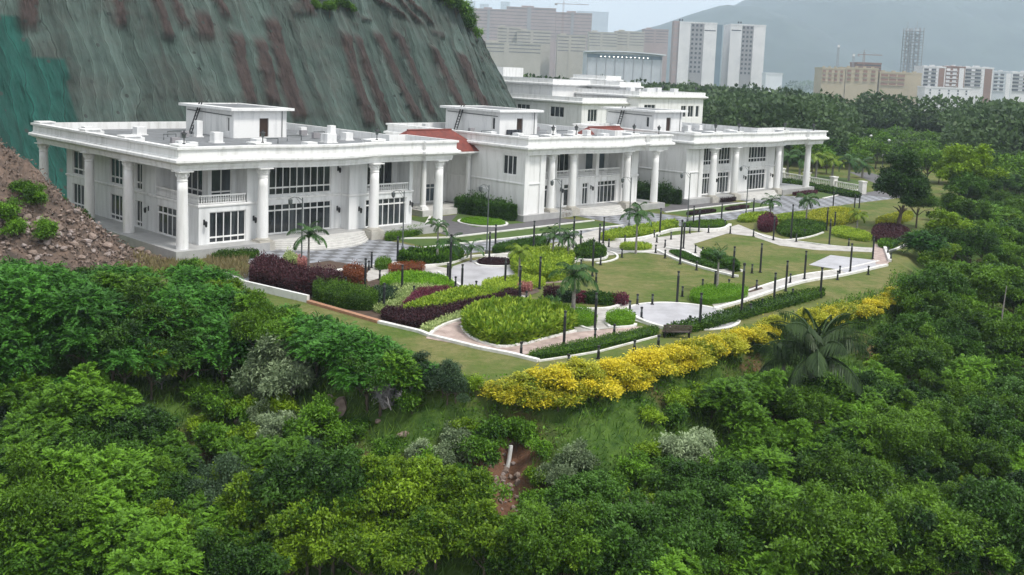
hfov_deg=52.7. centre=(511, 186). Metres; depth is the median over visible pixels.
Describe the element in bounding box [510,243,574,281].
lime shrubs
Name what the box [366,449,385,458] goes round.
green shrub
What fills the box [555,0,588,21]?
tower crane
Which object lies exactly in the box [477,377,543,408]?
yellow bush
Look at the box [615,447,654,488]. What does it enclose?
green shrub
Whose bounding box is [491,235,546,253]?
road shrubs
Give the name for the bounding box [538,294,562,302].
spiky plant
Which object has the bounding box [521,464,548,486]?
lime shrub
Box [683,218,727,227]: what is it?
dark hedge
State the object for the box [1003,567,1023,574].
lime shrub
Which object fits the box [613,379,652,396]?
yellow bush
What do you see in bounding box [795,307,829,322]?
gold bush
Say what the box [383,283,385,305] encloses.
garden light post
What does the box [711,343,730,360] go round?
yellow bush
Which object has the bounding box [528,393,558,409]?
yellow bush
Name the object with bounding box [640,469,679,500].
green shrub
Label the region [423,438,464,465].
silver shrub
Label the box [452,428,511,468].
green shrub
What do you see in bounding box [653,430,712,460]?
silver shrub
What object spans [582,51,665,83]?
glass hall
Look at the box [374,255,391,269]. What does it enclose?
shrub
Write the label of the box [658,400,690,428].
green shrub
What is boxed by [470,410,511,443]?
green shrub
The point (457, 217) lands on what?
lawn
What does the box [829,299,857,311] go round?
gold bush
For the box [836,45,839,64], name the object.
lattice mast
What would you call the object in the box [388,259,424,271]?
domed hedge
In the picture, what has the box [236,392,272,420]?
lime shrub
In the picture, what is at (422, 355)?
teal tree
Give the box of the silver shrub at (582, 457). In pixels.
[549,436,603,470]
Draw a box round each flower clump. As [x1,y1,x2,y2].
[517,281,533,291]
[542,283,561,297]
[555,287,580,302]
[576,290,586,302]
[582,289,604,303]
[597,291,616,305]
[610,290,628,305]
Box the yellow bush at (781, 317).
[760,313,798,323]
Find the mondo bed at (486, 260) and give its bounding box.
[476,256,510,264]
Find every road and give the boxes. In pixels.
[237,195,893,280]
[850,172,899,197]
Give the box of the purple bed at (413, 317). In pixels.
[380,287,521,327]
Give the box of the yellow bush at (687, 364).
[669,356,704,377]
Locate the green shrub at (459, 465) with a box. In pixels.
[438,460,480,476]
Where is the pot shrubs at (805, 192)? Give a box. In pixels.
[792,189,817,195]
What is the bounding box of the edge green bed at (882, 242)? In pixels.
[877,237,897,248]
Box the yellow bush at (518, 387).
[494,377,547,405]
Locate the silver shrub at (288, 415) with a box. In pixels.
[260,409,301,437]
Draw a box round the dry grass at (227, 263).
[120,247,248,277]
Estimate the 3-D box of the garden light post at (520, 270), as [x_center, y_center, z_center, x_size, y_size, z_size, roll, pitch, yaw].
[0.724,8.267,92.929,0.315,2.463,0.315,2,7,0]
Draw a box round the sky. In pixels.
[464,0,742,31]
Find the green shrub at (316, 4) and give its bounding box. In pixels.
[310,0,321,8]
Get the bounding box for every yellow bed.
[777,211,807,221]
[807,206,860,225]
[875,210,913,223]
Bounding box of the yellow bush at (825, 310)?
[818,305,844,325]
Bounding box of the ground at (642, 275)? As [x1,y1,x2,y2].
[2,145,1023,574]
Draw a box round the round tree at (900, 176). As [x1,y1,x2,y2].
[871,148,932,223]
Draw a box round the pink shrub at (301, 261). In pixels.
[296,253,306,267]
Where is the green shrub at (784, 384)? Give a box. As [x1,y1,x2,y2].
[769,376,808,417]
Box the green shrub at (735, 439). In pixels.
[724,427,769,459]
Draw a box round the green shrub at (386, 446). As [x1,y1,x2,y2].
[370,432,404,457]
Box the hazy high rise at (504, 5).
[501,2,509,8]
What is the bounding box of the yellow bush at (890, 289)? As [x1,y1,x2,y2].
[881,286,897,295]
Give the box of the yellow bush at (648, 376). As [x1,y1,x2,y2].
[626,365,656,383]
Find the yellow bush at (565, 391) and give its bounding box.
[548,382,595,406]
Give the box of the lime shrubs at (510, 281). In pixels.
[481,271,546,289]
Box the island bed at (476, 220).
[460,216,505,225]
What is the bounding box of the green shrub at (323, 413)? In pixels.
[297,390,341,429]
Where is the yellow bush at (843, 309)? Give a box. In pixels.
[816,302,854,320]
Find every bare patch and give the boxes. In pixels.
[521,287,539,294]
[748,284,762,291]
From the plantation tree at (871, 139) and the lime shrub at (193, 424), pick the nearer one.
the lime shrub at (193, 424)
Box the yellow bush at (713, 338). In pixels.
[690,332,728,348]
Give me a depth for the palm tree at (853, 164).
209.58 m
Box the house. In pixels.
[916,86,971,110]
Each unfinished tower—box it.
[900,28,913,72]
[908,21,924,72]
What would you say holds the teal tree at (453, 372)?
on the ground at (642, 275)
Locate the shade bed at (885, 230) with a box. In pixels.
[871,222,910,241]
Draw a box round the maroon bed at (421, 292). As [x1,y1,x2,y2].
[403,284,451,304]
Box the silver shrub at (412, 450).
[403,436,431,460]
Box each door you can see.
[259,118,267,136]
[517,119,521,129]
[666,118,669,130]
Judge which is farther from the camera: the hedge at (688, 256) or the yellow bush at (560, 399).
the hedge at (688, 256)
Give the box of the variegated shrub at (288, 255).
[283,246,297,264]
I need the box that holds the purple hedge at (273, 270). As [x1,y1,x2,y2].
[248,249,343,295]
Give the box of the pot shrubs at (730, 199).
[720,196,736,202]
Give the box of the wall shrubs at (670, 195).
[636,177,682,204]
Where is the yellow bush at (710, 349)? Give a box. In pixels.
[672,336,728,361]
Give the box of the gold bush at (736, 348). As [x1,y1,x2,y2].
[715,333,749,355]
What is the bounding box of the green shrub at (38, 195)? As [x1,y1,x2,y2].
[22,186,48,207]
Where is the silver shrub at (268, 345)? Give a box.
[226,329,315,396]
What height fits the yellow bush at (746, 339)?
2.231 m
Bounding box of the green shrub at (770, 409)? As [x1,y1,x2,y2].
[767,396,776,417]
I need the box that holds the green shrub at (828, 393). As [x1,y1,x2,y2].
[820,388,849,421]
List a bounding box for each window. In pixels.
[73,150,83,175]
[73,183,83,208]
[111,158,121,184]
[111,193,121,220]
[136,163,141,189]
[137,200,141,226]
[158,205,175,237]
[188,170,201,194]
[209,210,245,243]
[211,169,231,198]
[227,117,228,131]
[268,200,330,233]
[269,166,330,195]
[365,197,405,226]
[367,162,392,188]
[426,183,433,201]
[492,117,494,129]
[503,154,516,174]
[517,104,529,108]
[544,185,546,207]
[550,106,563,116]
[557,154,568,173]
[563,184,567,205]
[582,183,587,203]
[585,153,605,172]
[588,109,596,121]
[597,180,615,202]
[644,105,654,107]
[646,117,648,126]
[681,106,685,116]
[688,106,692,116]
[695,106,698,116]
[702,173,708,193]
[703,149,710,164]
[717,172,728,192]
[719,148,729,163]
[747,169,764,189]
[749,147,766,161]
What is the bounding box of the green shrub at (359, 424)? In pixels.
[344,413,373,436]
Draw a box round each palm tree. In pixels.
[287,221,329,270]
[425,218,448,254]
[435,230,468,259]
[459,238,484,261]
[505,243,533,276]
[538,223,566,249]
[548,256,598,308]
[556,227,582,252]
[619,202,653,253]
[706,242,735,287]
[749,332,812,378]
[757,307,873,402]
[760,193,781,210]
[783,148,798,175]
[789,148,813,178]
[795,193,819,218]
[811,150,828,177]
[822,151,846,175]
[837,153,866,180]
[848,209,868,227]
[856,157,874,177]
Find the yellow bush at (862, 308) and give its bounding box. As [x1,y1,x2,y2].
[853,303,883,318]
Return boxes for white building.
[497,67,707,126]
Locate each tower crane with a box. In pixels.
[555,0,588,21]
[857,50,881,64]
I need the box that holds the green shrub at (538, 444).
[524,435,552,460]
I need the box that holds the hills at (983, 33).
[735,0,1023,71]
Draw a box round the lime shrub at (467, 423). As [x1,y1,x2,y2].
[449,416,480,432]
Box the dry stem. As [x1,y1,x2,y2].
[1001,285,1006,319]
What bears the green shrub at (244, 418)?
on the ground at (642, 275)
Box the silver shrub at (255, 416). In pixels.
[246,396,278,426]
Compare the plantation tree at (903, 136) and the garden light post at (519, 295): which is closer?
the garden light post at (519, 295)
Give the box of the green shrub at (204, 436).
[188,420,233,463]
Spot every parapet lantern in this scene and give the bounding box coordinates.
[181,130,186,143]
[260,130,265,142]
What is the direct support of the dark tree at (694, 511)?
on the ground at (642, 275)
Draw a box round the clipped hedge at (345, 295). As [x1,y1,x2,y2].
[312,275,378,310]
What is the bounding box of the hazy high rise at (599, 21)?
[577,11,608,31]
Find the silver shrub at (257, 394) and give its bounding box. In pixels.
[244,350,274,399]
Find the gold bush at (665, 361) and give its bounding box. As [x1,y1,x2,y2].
[645,359,679,377]
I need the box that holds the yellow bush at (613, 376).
[611,368,650,383]
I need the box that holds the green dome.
[573,237,607,258]
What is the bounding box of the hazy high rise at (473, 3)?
[467,1,475,11]
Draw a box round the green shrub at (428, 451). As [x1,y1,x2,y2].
[406,444,448,477]
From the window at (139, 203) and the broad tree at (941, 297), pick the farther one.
the window at (139, 203)
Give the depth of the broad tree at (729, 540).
53.51 m
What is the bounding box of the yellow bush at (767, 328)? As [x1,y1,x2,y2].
[753,319,781,336]
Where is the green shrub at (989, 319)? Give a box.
[973,315,992,323]
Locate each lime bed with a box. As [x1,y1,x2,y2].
[379,269,454,288]
[403,284,503,308]
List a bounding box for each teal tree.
[0,401,13,425]
[0,411,15,429]
[116,381,148,416]
[130,448,208,496]
[182,485,218,510]
[186,450,256,498]
[201,483,226,523]
[209,481,254,525]
[241,518,265,532]
[300,435,324,449]
[323,341,378,387]
[413,350,446,391]
[418,364,470,404]
[423,358,461,397]
[441,374,473,403]
[778,447,795,468]
[803,554,859,574]
[882,479,896,495]
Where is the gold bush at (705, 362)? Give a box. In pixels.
[682,350,716,368]
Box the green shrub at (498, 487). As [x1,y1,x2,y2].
[478,472,514,501]
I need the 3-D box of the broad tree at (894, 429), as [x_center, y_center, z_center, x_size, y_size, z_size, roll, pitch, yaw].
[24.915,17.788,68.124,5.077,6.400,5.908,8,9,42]
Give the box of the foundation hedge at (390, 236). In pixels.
[384,222,423,240]
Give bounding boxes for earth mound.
[0,143,167,295]
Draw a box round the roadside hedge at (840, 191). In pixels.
[782,177,861,197]
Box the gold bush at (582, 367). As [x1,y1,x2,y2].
[554,355,606,379]
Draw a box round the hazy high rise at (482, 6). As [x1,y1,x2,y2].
[480,4,488,8]
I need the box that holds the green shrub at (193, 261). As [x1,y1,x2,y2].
[177,254,207,268]
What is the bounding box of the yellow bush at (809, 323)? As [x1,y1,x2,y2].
[792,317,823,336]
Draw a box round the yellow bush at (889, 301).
[863,295,896,305]
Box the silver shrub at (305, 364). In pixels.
[275,357,316,376]
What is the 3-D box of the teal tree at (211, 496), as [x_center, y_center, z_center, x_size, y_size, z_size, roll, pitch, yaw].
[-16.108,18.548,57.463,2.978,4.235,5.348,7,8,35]
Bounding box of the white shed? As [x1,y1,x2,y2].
[761,72,782,91]
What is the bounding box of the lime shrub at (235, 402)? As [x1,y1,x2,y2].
[216,391,264,418]
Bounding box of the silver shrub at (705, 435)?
[680,426,717,450]
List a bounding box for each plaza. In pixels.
[451,260,514,285]
[628,303,735,328]
[809,255,875,272]
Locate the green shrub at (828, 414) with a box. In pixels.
[792,389,850,429]
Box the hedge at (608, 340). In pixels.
[528,324,659,358]
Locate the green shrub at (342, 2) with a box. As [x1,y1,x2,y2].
[331,0,351,8]
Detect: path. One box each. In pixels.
[367,224,871,347]
[426,321,640,353]
[712,264,880,306]
[873,244,888,263]
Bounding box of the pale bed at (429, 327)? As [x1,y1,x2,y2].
[420,309,461,331]
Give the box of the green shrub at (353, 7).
[341,0,357,11]
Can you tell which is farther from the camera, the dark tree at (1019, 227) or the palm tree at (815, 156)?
the palm tree at (815, 156)
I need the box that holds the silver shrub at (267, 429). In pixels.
[254,415,286,439]
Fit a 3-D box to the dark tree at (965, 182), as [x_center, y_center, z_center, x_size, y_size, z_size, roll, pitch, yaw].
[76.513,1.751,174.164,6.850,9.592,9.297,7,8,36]
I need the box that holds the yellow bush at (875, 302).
[852,297,889,311]
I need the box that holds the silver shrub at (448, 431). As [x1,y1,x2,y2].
[437,419,471,452]
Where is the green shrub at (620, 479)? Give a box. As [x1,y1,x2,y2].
[606,468,633,500]
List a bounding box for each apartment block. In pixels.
[474,7,506,40]
[485,40,540,76]
[497,25,520,42]
[506,6,555,77]
[517,29,550,77]
[553,11,591,77]
[555,33,585,78]
[587,30,617,52]
[614,30,644,53]
[642,28,668,82]
[669,19,722,85]
[720,21,765,89]
[813,66,845,97]
[838,66,878,102]
[850,62,881,70]
[877,70,921,109]
[914,65,945,86]
[942,65,965,87]
[962,65,993,102]
[991,70,1011,101]
[1010,71,1023,101]
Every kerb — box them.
[306,300,380,322]
[377,320,539,361]
[394,253,509,266]
[404,220,594,238]
[424,224,623,246]
[429,318,460,333]
[437,271,460,285]
[457,219,507,226]
[460,325,576,347]
[474,262,509,266]
[539,335,656,361]
[575,251,607,260]
[576,302,625,309]
[579,325,598,329]
[595,251,618,263]
[605,322,636,327]
[611,249,654,252]
[612,223,731,240]
[625,302,740,329]
[628,310,663,328]
[657,249,738,276]
[665,201,749,212]
[665,247,742,271]
[690,205,777,216]
[713,264,887,309]
[749,260,878,290]
[755,232,823,239]
[787,239,871,249]
[883,246,891,261]
[889,245,906,251]
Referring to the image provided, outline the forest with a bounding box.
[523,72,1023,152]
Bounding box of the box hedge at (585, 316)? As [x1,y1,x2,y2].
[572,303,597,326]
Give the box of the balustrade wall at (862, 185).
[782,168,867,193]
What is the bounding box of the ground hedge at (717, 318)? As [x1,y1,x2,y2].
[661,286,825,336]
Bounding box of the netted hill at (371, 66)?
[0,0,516,198]
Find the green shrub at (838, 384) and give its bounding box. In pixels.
[818,372,867,403]
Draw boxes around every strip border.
[686,208,715,214]
[725,204,749,209]
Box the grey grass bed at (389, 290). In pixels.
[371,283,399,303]
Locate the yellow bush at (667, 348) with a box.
[658,343,687,360]
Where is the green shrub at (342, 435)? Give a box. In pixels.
[320,419,354,450]
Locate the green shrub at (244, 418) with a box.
[225,400,260,425]
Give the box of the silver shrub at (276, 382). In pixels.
[257,358,321,400]
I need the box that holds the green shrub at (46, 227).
[29,214,60,239]
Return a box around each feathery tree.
[0,366,57,412]
[0,411,75,479]
[0,422,76,476]
[0,543,89,574]
[0,557,54,574]
[1,514,65,573]
[17,382,100,439]
[21,526,62,574]
[23,441,162,502]
[36,361,144,433]
[36,501,115,574]
[52,479,171,566]
[52,491,142,574]
[83,369,140,411]
[89,269,168,301]
[103,444,188,502]
[103,511,209,574]
[104,555,183,574]
[143,427,205,472]
[154,429,199,452]
[165,490,217,537]
[168,321,211,339]
[179,528,246,572]
[188,500,253,547]
[217,434,290,475]
[222,284,241,291]
[224,293,269,321]
[253,308,317,350]
[254,432,326,482]
[285,304,308,316]
[368,348,425,403]
[609,539,690,574]
[656,537,710,574]
[695,376,761,432]
[716,401,780,445]
[720,497,778,566]
[724,474,804,538]
[724,531,805,574]
[733,441,807,486]
[735,367,806,415]
[749,475,804,509]
[759,417,822,457]
[810,417,885,461]
[824,363,901,386]
[830,397,881,430]
[837,385,896,407]
[863,359,918,393]
[918,382,955,396]
[930,353,999,394]
[951,349,1023,377]
[954,199,1009,223]
[956,260,971,265]
[979,442,1023,486]
[988,309,1021,321]
[1008,414,1023,425]
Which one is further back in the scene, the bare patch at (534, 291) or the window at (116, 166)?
the window at (116, 166)
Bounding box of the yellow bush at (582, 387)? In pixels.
[565,379,594,395]
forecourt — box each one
[248,239,421,262]
[578,211,689,224]
[742,195,817,204]
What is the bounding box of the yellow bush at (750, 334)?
[717,326,770,343]
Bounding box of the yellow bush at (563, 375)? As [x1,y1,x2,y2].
[523,363,577,389]
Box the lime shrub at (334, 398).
[301,394,336,412]
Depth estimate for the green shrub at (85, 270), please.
87.16 m
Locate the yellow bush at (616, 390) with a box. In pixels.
[579,375,622,403]
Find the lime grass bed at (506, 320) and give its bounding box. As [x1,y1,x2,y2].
[459,293,578,346]
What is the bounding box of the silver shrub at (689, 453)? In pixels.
[667,442,721,472]
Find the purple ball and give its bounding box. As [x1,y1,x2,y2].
[757,211,777,231]
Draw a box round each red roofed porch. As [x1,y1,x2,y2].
[399,129,478,216]
[578,126,623,134]
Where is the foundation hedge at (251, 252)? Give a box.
[211,247,259,260]
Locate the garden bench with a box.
[662,325,691,338]
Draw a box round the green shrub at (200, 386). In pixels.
[173,373,228,405]
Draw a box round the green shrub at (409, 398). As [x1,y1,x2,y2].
[393,384,426,416]
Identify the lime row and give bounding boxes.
[831,225,872,241]
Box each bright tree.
[30,288,68,322]
[123,342,179,399]
[145,497,196,539]
[190,276,244,290]
[196,525,254,574]
[207,461,264,483]
[211,471,290,529]
[227,288,259,312]
[240,520,268,534]
[253,536,308,574]
[258,506,328,574]
[283,485,383,574]
[287,546,338,574]
[304,512,408,574]
[336,529,385,574]
[353,452,408,511]
[359,453,445,515]
[360,501,395,523]
[377,519,445,574]
[391,513,469,574]
[392,497,489,569]
[406,495,476,523]
[430,463,496,506]
[454,497,525,574]
[514,536,598,574]
[862,353,895,369]
[903,450,950,470]
[916,247,957,268]
[918,242,962,254]
[924,207,981,258]
[929,143,1010,197]
[946,463,977,486]
[998,213,1020,224]
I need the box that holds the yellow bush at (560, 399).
[533,386,593,411]
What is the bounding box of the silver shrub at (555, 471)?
[533,461,578,487]
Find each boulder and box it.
[332,396,346,417]
[397,431,408,437]
[514,478,520,486]
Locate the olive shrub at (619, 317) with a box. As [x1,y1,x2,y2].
[605,307,636,325]
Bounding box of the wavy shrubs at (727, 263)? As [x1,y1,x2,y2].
[700,247,740,271]
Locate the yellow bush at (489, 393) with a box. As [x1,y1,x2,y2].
[477,381,517,404]
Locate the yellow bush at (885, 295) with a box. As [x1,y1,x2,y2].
[877,291,897,300]
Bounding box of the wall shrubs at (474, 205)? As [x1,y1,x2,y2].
[454,189,517,220]
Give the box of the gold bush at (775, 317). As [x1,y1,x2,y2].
[760,314,786,328]
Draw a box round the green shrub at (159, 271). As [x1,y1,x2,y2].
[154,264,184,280]
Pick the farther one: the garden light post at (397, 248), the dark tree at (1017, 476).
the garden light post at (397, 248)
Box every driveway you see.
[439,215,585,235]
[659,202,740,211]
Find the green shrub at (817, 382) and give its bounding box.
[780,372,835,418]
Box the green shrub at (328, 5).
[321,0,336,17]
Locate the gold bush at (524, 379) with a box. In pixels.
[492,370,554,394]
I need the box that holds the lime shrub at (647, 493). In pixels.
[621,485,664,502]
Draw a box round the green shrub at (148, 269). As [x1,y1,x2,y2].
[137,263,158,281]
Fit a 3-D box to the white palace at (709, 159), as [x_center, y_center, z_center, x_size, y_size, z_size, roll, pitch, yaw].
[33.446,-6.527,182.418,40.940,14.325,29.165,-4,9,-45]
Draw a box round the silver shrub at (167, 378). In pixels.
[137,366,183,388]
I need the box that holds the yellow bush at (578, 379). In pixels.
[572,377,609,398]
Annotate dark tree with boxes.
[0,314,46,342]
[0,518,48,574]
[58,504,106,531]
[69,408,150,457]
[75,310,164,382]
[91,404,183,448]
[137,469,195,509]
[142,326,224,395]
[182,526,293,574]
[231,444,355,506]
[243,494,305,524]
[266,497,293,538]
[270,502,328,536]
[283,447,381,511]
[298,442,366,500]
[298,486,362,532]
[340,346,420,416]
[481,511,523,574]
[501,531,586,574]
[534,502,619,574]
[543,469,626,505]
[545,499,577,574]
[570,502,681,574]
[572,498,639,574]
[613,487,727,572]
[620,488,677,530]
[649,487,728,546]
[652,453,740,517]
[657,491,728,559]
[686,495,754,564]
[696,460,771,510]
[719,520,763,574]
[722,457,773,489]
[791,424,878,468]
[843,368,916,405]
[866,333,953,378]
[877,310,946,335]
[882,501,1000,574]
[891,452,963,490]
[893,378,953,409]
[894,264,977,311]
[912,316,981,375]
[912,319,985,366]
[916,225,965,246]
[936,214,984,260]
[936,499,994,574]
[941,471,1023,574]
[942,171,988,200]
[947,393,1022,463]
[950,224,1004,263]
[958,262,1023,309]
[971,325,1013,356]
[972,374,1023,417]
[974,521,1023,574]
[977,468,1023,530]
[987,179,1002,190]
[988,164,1021,189]
[990,200,1010,207]
[993,216,1023,266]
[993,295,1023,311]
[995,267,1023,313]
[1000,369,1023,385]
[1003,174,1020,190]
[1005,175,1023,194]
[1012,423,1023,456]
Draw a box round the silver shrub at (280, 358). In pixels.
[245,346,295,373]
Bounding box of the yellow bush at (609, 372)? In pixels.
[594,360,643,384]
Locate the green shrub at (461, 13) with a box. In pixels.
[458,2,469,17]
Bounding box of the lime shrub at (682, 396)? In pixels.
[664,386,695,407]
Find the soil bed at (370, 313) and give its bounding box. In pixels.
[251,261,402,321]
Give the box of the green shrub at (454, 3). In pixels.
[438,0,466,8]
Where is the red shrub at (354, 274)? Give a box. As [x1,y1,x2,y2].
[342,259,366,284]
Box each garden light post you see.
[364,258,366,283]
[370,252,372,267]
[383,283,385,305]
[396,236,398,260]
[401,265,403,286]
[449,234,452,280]
[461,264,463,284]
[488,232,490,256]
[494,224,496,244]
[504,259,506,280]
[518,265,521,289]
[518,283,521,296]
[533,221,535,245]
[538,256,541,288]
[563,310,566,343]
[572,216,575,247]
[591,239,594,275]
[594,292,597,327]
[598,224,600,242]
[602,217,604,242]
[659,208,661,234]
[675,271,679,301]
[678,219,683,263]
[682,223,685,248]
[697,209,700,231]
[699,292,702,322]
[714,271,716,285]
[731,246,735,277]
[740,263,745,310]
[758,243,762,272]
[772,215,775,239]
[773,272,776,298]
[784,260,788,290]
[790,204,793,238]
[802,251,807,278]
[819,267,823,297]
[826,207,828,230]
[828,219,831,244]
[849,243,852,271]
[871,236,874,258]
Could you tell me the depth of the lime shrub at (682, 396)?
68.83 m
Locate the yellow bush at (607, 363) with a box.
[595,356,634,374]
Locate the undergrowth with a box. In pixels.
[92,269,1013,574]
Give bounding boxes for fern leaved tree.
[0,255,48,275]
[0,261,51,274]
[0,261,72,325]
[0,264,41,278]
[0,268,41,327]
[0,314,58,343]
[0,325,77,383]
[0,341,34,388]
[5,307,79,344]
[28,260,102,308]
[29,278,139,338]
[31,376,82,415]
[39,315,139,381]
[49,315,97,370]
[83,335,179,383]
[84,261,165,284]
[95,295,207,339]
[136,282,224,326]
[160,263,243,289]
[177,281,235,317]
[179,310,258,392]
[180,313,259,380]
[188,304,235,328]
[214,289,272,314]
[263,303,302,314]
[277,311,317,346]
[282,317,351,376]
[292,321,382,384]
[295,310,339,338]
[307,329,380,372]
[323,353,408,412]
[326,362,395,404]
[336,329,407,378]
[350,341,416,375]
[363,350,434,390]
[393,359,438,388]
[888,229,951,266]
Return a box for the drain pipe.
[506,445,512,466]
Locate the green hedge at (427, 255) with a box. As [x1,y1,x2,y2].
[397,244,464,263]
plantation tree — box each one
[790,144,835,171]
[813,149,838,173]
[820,137,844,167]
[824,138,849,165]
[842,136,861,161]
[846,145,876,165]
[846,147,876,163]
[847,133,867,144]
[855,137,891,168]
[862,135,885,159]
[863,127,876,137]
[869,125,885,132]
[874,129,896,143]
[880,151,891,164]
[885,125,904,133]
[887,126,909,130]
[889,132,901,137]
[889,139,909,149]
[893,132,923,139]
[894,145,937,172]
[902,136,933,146]
[902,137,936,150]
[911,129,940,141]
[914,147,944,176]
[928,140,947,148]
[973,148,1006,163]
[989,148,1020,157]
[993,150,1023,170]
[994,162,1021,189]
[1012,165,1023,193]
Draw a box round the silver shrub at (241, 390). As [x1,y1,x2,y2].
[229,378,264,400]
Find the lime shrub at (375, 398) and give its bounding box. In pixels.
[372,394,397,404]
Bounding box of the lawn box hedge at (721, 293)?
[689,281,749,304]
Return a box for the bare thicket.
[359,372,416,409]
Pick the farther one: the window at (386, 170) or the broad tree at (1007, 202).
the broad tree at (1007, 202)
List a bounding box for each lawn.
[399,221,615,245]
[412,217,432,223]
[452,214,524,226]
[668,202,768,216]
[796,175,868,187]
[799,192,832,197]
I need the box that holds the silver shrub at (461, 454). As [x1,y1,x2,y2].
[449,431,480,462]
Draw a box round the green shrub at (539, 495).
[514,482,556,515]
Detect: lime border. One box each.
[600,218,678,240]
[619,241,652,250]
[737,210,773,222]
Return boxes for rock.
[23,213,31,219]
[28,250,37,255]
[30,224,36,230]
[43,240,50,245]
[57,224,64,230]
[69,241,78,246]
[88,232,96,240]
[102,242,112,247]
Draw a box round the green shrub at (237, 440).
[207,430,259,451]
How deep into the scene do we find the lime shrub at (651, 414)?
65.54 m
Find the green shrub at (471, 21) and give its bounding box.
[461,12,479,30]
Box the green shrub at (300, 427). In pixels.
[281,413,325,440]
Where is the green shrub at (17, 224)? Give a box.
[0,215,28,237]
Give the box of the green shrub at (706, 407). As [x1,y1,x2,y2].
[690,384,720,418]
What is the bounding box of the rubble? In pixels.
[0,138,158,269]
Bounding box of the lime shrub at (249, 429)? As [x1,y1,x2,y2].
[225,421,261,447]
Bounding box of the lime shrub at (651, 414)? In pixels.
[638,404,668,424]
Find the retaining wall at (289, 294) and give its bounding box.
[229,276,309,301]
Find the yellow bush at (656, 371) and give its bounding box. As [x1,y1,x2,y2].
[638,359,680,377]
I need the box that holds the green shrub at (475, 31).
[472,26,483,38]
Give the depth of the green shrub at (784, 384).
72.45 m
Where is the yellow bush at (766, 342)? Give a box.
[754,330,779,345]
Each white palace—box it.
[28,102,460,260]
[383,105,674,221]
[572,106,828,204]
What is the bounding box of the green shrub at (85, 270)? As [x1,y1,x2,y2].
[66,262,101,278]
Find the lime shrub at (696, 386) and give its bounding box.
[687,381,710,405]
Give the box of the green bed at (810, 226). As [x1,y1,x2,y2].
[776,218,825,237]
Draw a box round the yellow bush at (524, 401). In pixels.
[515,381,555,407]
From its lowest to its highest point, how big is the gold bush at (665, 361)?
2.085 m
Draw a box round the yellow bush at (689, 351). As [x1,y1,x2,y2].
[649,342,706,360]
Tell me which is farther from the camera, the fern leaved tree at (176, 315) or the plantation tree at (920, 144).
the plantation tree at (920, 144)
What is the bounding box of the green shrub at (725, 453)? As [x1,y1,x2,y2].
[697,443,738,472]
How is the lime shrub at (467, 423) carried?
on the ground at (642, 275)
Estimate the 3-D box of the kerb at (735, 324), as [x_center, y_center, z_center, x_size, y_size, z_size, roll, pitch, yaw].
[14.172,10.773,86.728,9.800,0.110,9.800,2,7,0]
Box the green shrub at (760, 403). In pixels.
[725,376,774,411]
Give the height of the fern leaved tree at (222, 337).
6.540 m
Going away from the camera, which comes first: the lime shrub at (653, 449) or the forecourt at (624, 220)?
the lime shrub at (653, 449)
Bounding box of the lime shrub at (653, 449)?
[633,438,662,458]
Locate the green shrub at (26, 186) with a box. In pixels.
[6,178,47,196]
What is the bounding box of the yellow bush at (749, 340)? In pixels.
[726,326,770,343]
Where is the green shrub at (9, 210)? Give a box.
[0,195,23,222]
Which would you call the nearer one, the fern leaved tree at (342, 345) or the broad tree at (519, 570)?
the broad tree at (519, 570)
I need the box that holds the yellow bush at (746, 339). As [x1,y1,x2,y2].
[718,332,751,354]
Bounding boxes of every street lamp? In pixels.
[288,197,302,256]
[391,190,404,249]
[479,184,489,253]
[550,179,561,235]
[621,177,631,225]
[680,172,690,220]
[740,166,748,212]
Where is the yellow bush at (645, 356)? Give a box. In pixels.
[612,343,669,369]
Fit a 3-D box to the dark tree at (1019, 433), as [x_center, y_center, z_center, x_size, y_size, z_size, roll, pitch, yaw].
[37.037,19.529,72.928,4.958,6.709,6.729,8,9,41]
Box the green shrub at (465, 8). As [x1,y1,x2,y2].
[442,0,476,16]
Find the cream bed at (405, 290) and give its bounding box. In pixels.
[372,281,442,313]
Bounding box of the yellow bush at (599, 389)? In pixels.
[587,378,622,395]
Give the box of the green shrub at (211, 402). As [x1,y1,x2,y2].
[200,384,241,422]
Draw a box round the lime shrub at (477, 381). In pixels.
[461,371,485,391]
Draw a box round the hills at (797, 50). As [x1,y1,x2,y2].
[637,5,910,93]
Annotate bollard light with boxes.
[520,341,522,353]
[596,345,599,358]
[656,334,659,347]
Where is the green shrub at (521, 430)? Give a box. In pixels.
[505,416,539,451]
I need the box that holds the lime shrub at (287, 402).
[268,392,299,414]
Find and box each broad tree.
[0,439,103,545]
[0,469,22,505]
[0,472,68,550]
[120,282,202,338]
[149,453,207,494]
[228,287,290,346]
[487,553,562,574]
[493,497,606,574]
[674,535,737,574]
[746,478,891,574]
[761,505,903,574]
[772,382,836,429]
[791,438,889,507]
[812,486,901,574]
[842,437,900,467]
[845,411,951,469]
[850,446,909,490]
[853,402,929,457]
[855,465,929,568]
[875,330,948,381]
[881,495,1014,574]
[885,389,951,440]
[887,485,983,574]
[888,281,953,314]
[890,327,942,379]
[899,191,940,227]
[899,321,954,387]
[900,476,975,510]
[911,395,975,449]
[913,298,987,338]
[920,259,1023,309]
[926,184,996,219]
[930,424,1009,475]
[937,292,991,328]
[940,378,1023,421]
[941,420,1014,477]
[958,187,993,199]
[970,253,1022,309]
[971,166,996,184]
[974,219,1021,257]
[978,239,1023,266]
[978,303,1023,373]
[979,198,1023,222]
[985,320,1023,367]
[989,188,1023,205]
[1001,193,1023,207]
[1013,200,1023,214]
[1017,183,1023,194]
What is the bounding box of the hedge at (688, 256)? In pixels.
[669,249,724,269]
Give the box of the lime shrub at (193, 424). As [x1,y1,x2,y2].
[184,413,220,433]

